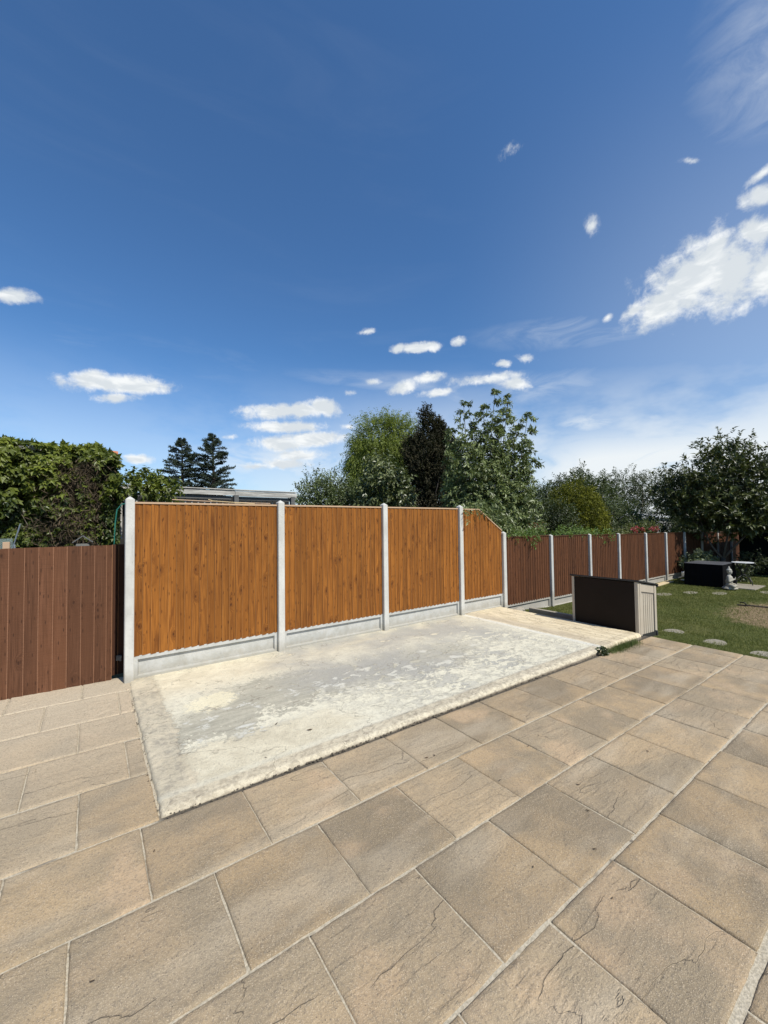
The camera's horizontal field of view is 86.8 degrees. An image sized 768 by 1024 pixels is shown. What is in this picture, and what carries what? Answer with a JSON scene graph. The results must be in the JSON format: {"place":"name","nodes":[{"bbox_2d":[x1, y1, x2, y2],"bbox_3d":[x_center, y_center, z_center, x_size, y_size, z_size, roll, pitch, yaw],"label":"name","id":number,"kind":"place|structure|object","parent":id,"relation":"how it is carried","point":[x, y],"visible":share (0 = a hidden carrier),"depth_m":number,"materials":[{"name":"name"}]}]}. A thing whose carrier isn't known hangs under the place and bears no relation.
{"place":"outdoors","nodes":[
{"label":"outdoors","id":0,"kind":"place"},
{"bbox_2d":[172,499,269,503],"bbox_3d":[-2.216,-0.142,5.632,1.300,0.039,0.026,1,-2,-36],"label":"garden cane","id":1,"kind":"object","parent":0,"point":[212,501],"visible":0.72,"depth_m":5.49,"materials":[{"name":"brown wood"}]},
{"bbox_2d":[111,522,626,678],"bbox_3d":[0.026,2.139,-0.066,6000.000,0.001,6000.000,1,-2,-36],"label":"ground","id":2,"kind":"structure","parent":0,"point":[117,676],"depth_m":5.88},
{"bbox_2d":[2,542,9,548],"bbox_3d":[-4.236,1.315,4.540,0.060,1.955,0.060,1,-2,-36],"label":"timber post","id":3,"kind":"object","parent":2,"relation":"on","point":[5,545],"visible":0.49,"depth_m":4.54,"materials":[{"name":"brown wood"}]},
{"bbox_2d":[0,524,20,548],"bbox_3d":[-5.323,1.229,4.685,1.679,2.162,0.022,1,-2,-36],"label":"greenhouse","id":4,"kind":"object","parent":2,"relation":"on","point":[12,545],"visible":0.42,"depth_m":5.15,"materials":[{"name":"metal"}]},
{"bbox_2d":[0,445,117,546],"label":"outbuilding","id":5,"kind":"structure","parent":2,"relation":"on","point":[61,488],"depth_m":6.21,"materials":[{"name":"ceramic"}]},
{"bbox_2d":[0,434,186,547],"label":"creeper","id":6,"kind":"object","parent":5,"relation":"attached to","point":[32,482],"visible":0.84,"depth_m":6.12,"materials":[{"name":"green plant"}]},
{"bbox_2d":[72,535,92,545],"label":"bird house","id":7,"kind":"structure","parent":2,"relation":"on","point":[83,544],"depth_m":5.24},
{"bbox_2d":[114,503,124,543],"bbox_3d":[-3.038,0.736,5.084,0.610,1.717,0.094,0,-2,-24],"label":"garden hoop","id":8,"kind":"object","parent":2,"relation":"on","point":[115,521],"visible":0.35,"depth_m":5.00,"materials":[{"name":"green plastic"}]},
{"bbox_2d":[157,437,205,494],"bbox_3d":[-15.583,-1.299,31.944,5.086,9.157,5.592,-1,-2,-2],"label":"conifer tree","id":9,"kind":"object","parent":2,"relation":"on","point":[184,452],"visible":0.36,"depth_m":31.56,"materials":[{"name":"green plant"}]},
{"bbox_2d":[118,484,296,543],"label":"flat-roofed building","id":10,"kind":"structure","parent":2,"relation":"on","point":[258,496],"depth_m":8.23,"materials":[{"name":"pale grey metal sheet"},{"name":"grey painted cladding"}]},
{"bbox_2d":[180,433,236,496],"bbox_3d":[-13.429,-1.515,31.657,5.443,9.517,4.653,-2,-2,32],"label":"conifer tree","id":11,"kind":"object","parent":2,"relation":"on","point":[214,480],"visible":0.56,"depth_m":31.49,"materials":[{"name":"green plant"}]},
{"bbox_2d":[123,496,507,683],"bbox_3d":[-0.198,1.178,6.728,6.928,2.665,0.105,1,-2,-36],"label":"panel fence","id":12,"kind":"object","parent":2,"relation":"on","point":[208,583],"visible":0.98,"depth_m":5.85,"materials":[{"name":"wood"}]},
{"bbox_2d":[208,499,254,503],"bbox_3d":[-2.106,-0.142,5.632,0.623,0.059,0.023,1,-2,-35],"label":"garden cane","id":13,"kind":"object","parent":12,"relation":"attached to","point":[231,502],"visible":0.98,"depth_m":5.62,"materials":[{"name":"yellow wood"}]},
{"bbox_2d":[290,464,363,505],"bbox_3d":[-1.681,0.468,12.918,3.151,4.119,2.351,1,-2,-36],"label":"shrub","id":14,"kind":"object","parent":2,"relation":"on","point":[331,495],"visible":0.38,"depth_m":12.52,"materials":[{"name":"green plant"}]},
{"bbox_2d":[336,404,420,504],"bbox_3d":[0.122,-1.339,20.552,5.206,8.154,3.877,1,-2,-36],"label":"willow tree","id":15,"kind":"object","parent":2,"relation":"on","point":[384,440],"visible":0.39,"depth_m":19.65,"materials":[{"name":"green plant"}]},
{"bbox_2d":[348,448,420,506],"bbox_3d":[0.082,0.301,11.954,2.204,4.341,1.940,1,-2,-36],"label":"shrub","id":16,"kind":"object","parent":2,"relation":"on","point":[394,479],"visible":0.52,"depth_m":11.68,"materials":[{"name":"green plant"}]},
{"bbox_2d":[398,402,468,507],"bbox_3d":[2.232,-1.110,17.991,3.724,7.491,2.725,0,-2,-14],"label":"cypress tree","id":17,"kind":"object","parent":2,"relation":"on","point":[423,455],"visible":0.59,"depth_m":17.42,"materials":[{"name":"green plant"}]},
{"bbox_2d":[436,388,548,536],"bbox_3d":[2.414,-0.602,10.164,4.072,5.391,2.844,1,-2,-36],"label":"leafy tree","id":18,"kind":"object","parent":2,"relation":"on","point":[498,496],"visible":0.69,"depth_m":10.51,"materials":[{"name":"green plant"}]},
{"bbox_2d":[523,484,560,535],"bbox_3d":[4.550,0.702,12.969,3.175,3.512,1.929,1,-2,-36],"label":"shrub","id":19,"kind":"object","parent":2,"relation":"on","point":[543,499],"visible":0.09,"depth_m":12.82,"materials":[{"name":"green plant"}]},
{"bbox_2d":[541,491,585,535],"bbox_3d":[5.933,0.883,13.167,2.217,3.114,1.583,1,-2,-36],"label":"shrub","id":20,"kind":"object","parent":2,"relation":"on","point":[561,515],"visible":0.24,"depth_m":12.90,"materials":[{"name":"green plant"}]},
{"bbox_2d":[542,474,613,534],"bbox_3d":[6.712,0.554,14.230,2.890,3.810,2.276,-1,-2,-6],"label":"shrub","id":21,"kind":"object","parent":2,"relation":"on","point":[585,501],"visible":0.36,"depth_m":13.76,"materials":[{"name":"green plant"}]},
{"bbox_2d":[531,460,624,527],"bbox_3d":[9.064,-0.009,19.549,5.752,5.232,2.614,0,-2,-18],"label":"broadleaf tree","id":22,"kind":"object","parent":2,"relation":"on","point":[603,485],"visible":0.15,"depth_m":19.42,"materials":[{"name":"green plant"}]},
{"bbox_2d":[506,532,739,608],"bbox_3d":[9.661,1.655,13.835,17.395,2.113,0.104,1,-2,-36],"label":"panel fence","id":23,"kind":"object","parent":2,"relation":"on","point":[539,577],"visible":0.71,"depth_m":10.77,"materials":[{"name":"wood"}]},
{"bbox_2d":[505,524,549,549],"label":"climbing plant","id":24,"kind":"object","parent":23,"relation":"attached to","point":[531,534],"visible":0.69,"depth_m":9.26,"materials":[{"name":"green plant"}]},
{"bbox_2d":[549,522,614,542],"bbox_3d":[5.302,1.228,11.015,2.648,1.899,0.857,0,-2,-30],"label":"climbing plant","id":25,"kind":"object","parent":23,"relation":"attached to","point":[582,531],"visible":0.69,"depth_m":10.94,"materials":[{"name":"green plant"}]},
{"bbox_2d":[592,489,656,533],"bbox_3d":[9.095,0.776,15.810,4.356,3.420,1.785,0,-2,-20],"label":"shrub","id":26,"kind":"object","parent":2,"relation":"on","point":[624,518],"visible":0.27,"depth_m":15.63,"materials":[{"name":"green plant"}]},
{"bbox_2d":[598,463,667,524],"bbox_3d":[13.429,-0.016,22.135,5.417,5.298,2.903,0,-2,-20],"label":"broadleaf tree","id":27,"kind":"object","parent":2,"relation":"on","point":[633,490],"visible":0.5,"depth_m":21.76,"materials":[{"name":"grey plant"}]},
{"bbox_2d":[615,518,662,533],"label":"rose bush","id":28,"kind":"object","parent":2,"relation":"on","point":[643,528],"visible":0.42,"depth_m":13.42,"materials":[{"name":"green plant"}]},
{"bbox_2d":[635,512,671,532],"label":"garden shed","id":29,"kind":"structure","parent":2,"relation":"on","point":[656,520],"depth_m":21.14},
{"bbox_2d":[640,508,733,532],"bbox_3d":[14.147,0.931,18.569,9.022,3.269,1.860,0,-2,-33],"label":"shrub","id":30,"kind":"object","parent":2,"relation":"on","point":[669,523],"visible":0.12,"depth_m":17.05,"materials":[{"name":"green plant"}]},
{"bbox_2d":[653,469,747,532],"bbox_3d":[18.544,0.076,24.005,8.783,5.236,3.578,0,-2,-18],"label":"broadleaf tree","id":31,"kind":"object","parent":2,"relation":"on","point":[677,495],"depth_m":23.60,"materials":[{"name":"green plant"}]},
{"bbox_2d":[0,636,767,1023],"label":"patio","id":32,"kind":"structure","parent":0,"point":[452,866],"depth_m":2.14,"materials":[{"name":"beige stone"}]},
{"bbox_2d":[0,544,124,699],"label":"board fence","id":33,"kind":"object","parent":32,"relation":"on","point":[61,617],"visible":0.96,"depth_m":4.49,"materials":[{"name":"brown wood"}]},
{"bbox_2d":[116,655,121,660],"bbox_3d":[-3.194,1.760,4.890,0.053,0.062,0.055,1,-2,-36],"label":"bracket","id":34,"kind":"object","parent":33,"relation":"attached to","point":[118,657],"visible":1,"depth_m":4.88,"materials":[{"name":"metal"}]},
{"bbox_2d":[132,654,599,817],"bbox_3d":[0.263,1.970,5.180,5.865,0.075,2.533,1,-2,-36],"label":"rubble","id":35,"kind":"object","parent":32,"relation":"on","point":[357,745],"visible":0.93,"depth_m":3.38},
{"bbox_2d":[89,722,648,981],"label":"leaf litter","id":36,"kind":"object","parent":32,"relation":"on","point":[425,757],"visible":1,"depth_m":2.81,"materials":[{"name":"brown plant"}]},
{"bbox_2d":[595,645,608,655],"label":"weed","id":37,"kind":"object","parent":32,"relation":"on","point":[604,651],"visible":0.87,"depth_m":5.61,"materials":[{"name":"green plant"}]},
{"bbox_2d":[607,636,644,653],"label":"grass tuft","id":38,"kind":"object","parent":32,"relation":"on","point":[621,647],"visible":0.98,"depth_m":5.93,"materials":[{"name":"green plant"}]},
{"bbox_2d":[0,0,767,521],"label":"sky","id":39,"kind":"structure","parent":0,"point":[259,226],"materials":[{"name":"blue"}]},
{"bbox_2d":[130,607,640,817],"bbox_3d":[0.552,2.028,5.572,6.744,0.191,2.748,1,-2,-36],"label":"concrete base","id":40,"kind":"object","parent":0,"point":[209,732],"visible":0.99,"depth_m":4.36,"materials":[{"name":"grey concrete"}]},
{"bbox_2d":[514,607,524,610],"bbox_3d":[2.878,2.095,8.665,0.351,0.138,0.230,1,-2,-36],"label":"concrete lump","id":41,"kind":"object","parent":40,"relation":"on","point":[520,608],"visible":0.45,"depth_m":8.61,"materials":[{"name":"grey concrete"}]},
{"bbox_2d":[526,567,767,658],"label":"lawn","id":42,"kind":"structure","parent":0,"point":[764,618],"depth_m":8.36,"materials":[{"name":"green plant"}]},
{"bbox_2d":[529,607,572,619],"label":"kerb","id":43,"kind":"structure","parent":42,"relation":"on","point":[551,613],"depth_m":8.26,"materials":[{"name":"concrete"}]},
{"bbox_2d":[570,574,658,636],"bbox_3d":[4.038,1.653,7.152,0.759,1.080,1.155,1,-2,-36],"label":"storage box","id":44,"kind":"object","parent":42,"relation":"on","point":[624,604],"visible":0.83,"depth_m":6.83,"materials":[{"name":"brown plastic"}]},
{"bbox_2d":[656,580,673,585],"bbox_3d":[8.537,2.269,12.658,2.300,0.040,0.170,1,-2,-38],"label":"timber plank","id":45,"kind":"object","parent":42,"relation":"on","point":[664,582],"visible":0.49,"depth_m":12.98,"materials":[{"name":"beige wood"}]},
{"bbox_2d":[662,629,683,632],"bbox_3d":[5.166,2.154,7.250,0.440,0.044,0.322,1,-2,-36],"label":"stepping stone","id":46,"kind":"object","parent":42,"relation":"on","point":[674,630],"visible":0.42,"depth_m":7.31,"materials":[{"name":"grey stone"}]},
{"bbox_2d":[678,548,719,571],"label":"shrub","id":47,"kind":"object","parent":42,"relation":"on","point":[701,555],"visible":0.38,"depth_m":14.12,"materials":[{"name":"green plant"}]},
{"bbox_2d":[633,426,767,561],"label":"broadleaf tree","id":48,"kind":"object","parent":42,"relation":"on","point":[696,492],"visible":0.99,"depth_m":14.32,"materials":[{"name":"green plant"}]},
{"bbox_2d":[684,560,736,586],"bbox_3d":[10.250,1.923,12.768,1.231,0.690,1.021,1,-2,-36],"label":"covered box","id":49,"kind":"object","parent":42,"relation":"on","point":[707,573],"visible":0.91,"depth_m":12.43,"materials":[{"name":"black plastic"}]},
{"bbox_2d":[703,639,726,644],"bbox_3d":[5.296,2.109,6.506,0.480,0.044,0.301,1,-2,-36],"label":"stepping stone","id":50,"kind":"object","parent":42,"relation":"on","point":[711,641],"visible":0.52,"depth_m":6.55,"materials":[{"name":"grey stone"}]},
{"bbox_2d":[721,566,737,589],"bbox_3d":[10.004,1.906,11.758,0.487,0.675,0.376,1,-2,-36],"label":"statue","id":51,"kind":"object","parent":42,"relation":"on","point":[730,584],"visible":1,"depth_m":11.66,"materials":[{"name":"stone"}]},
{"bbox_2d":[735,561,753,581],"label":"shrub","id":52,"kind":"object","parent":42,"relation":"on","point":[747,573],"visible":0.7,"depth_m":13.21,"materials":[{"name":"green plant"}]},
{"bbox_2d":[737,583,763,589],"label":"paving slab","id":53,"kind":"structure","parent":42,"relation":"on","point":[748,586],"depth_m":12.09,"materials":[{"name":"concrete"}]},
{"bbox_2d":[732,561,753,585],"bbox_3d":[11.056,1.886,12.506,0.544,0.680,0.544,1,-2,-36],"label":"bistro table","id":54,"kind":"object","parent":53,"relation":"on","point":[735,562],"visible":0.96,"depth_m":12.47,"materials":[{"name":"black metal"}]},
{"bbox_2d":[734,548,767,575],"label":"shrub","id":55,"kind":"object","parent":42,"relation":"on","point":[758,565],"visible":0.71,"depth_m":14.39,"materials":[{"name":"green plant"}]},
{"bbox_2d":[737,602,767,607],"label":"fallen branch","id":56,"kind":"object","parent":42,"relation":"on","point":[750,605],"visible":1,"depth_m":9.39,"materials":[{"name":"brown wood"}]},
{"bbox_2d":[750,651,767,656],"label":"stepping stone","id":57,"kind":"object","parent":42,"relation":"on","point":[761,652],"visible":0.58,"depth_m":5.93,"materials":[{"name":"grey stone"}]},
{"bbox_2d":[737,518,767,574],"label":"garden shed","id":58,"kind":"structure","parent":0,"point":[746,545],"depth_m":14.95,"materials":[{"name":"black paint"}]}
]}

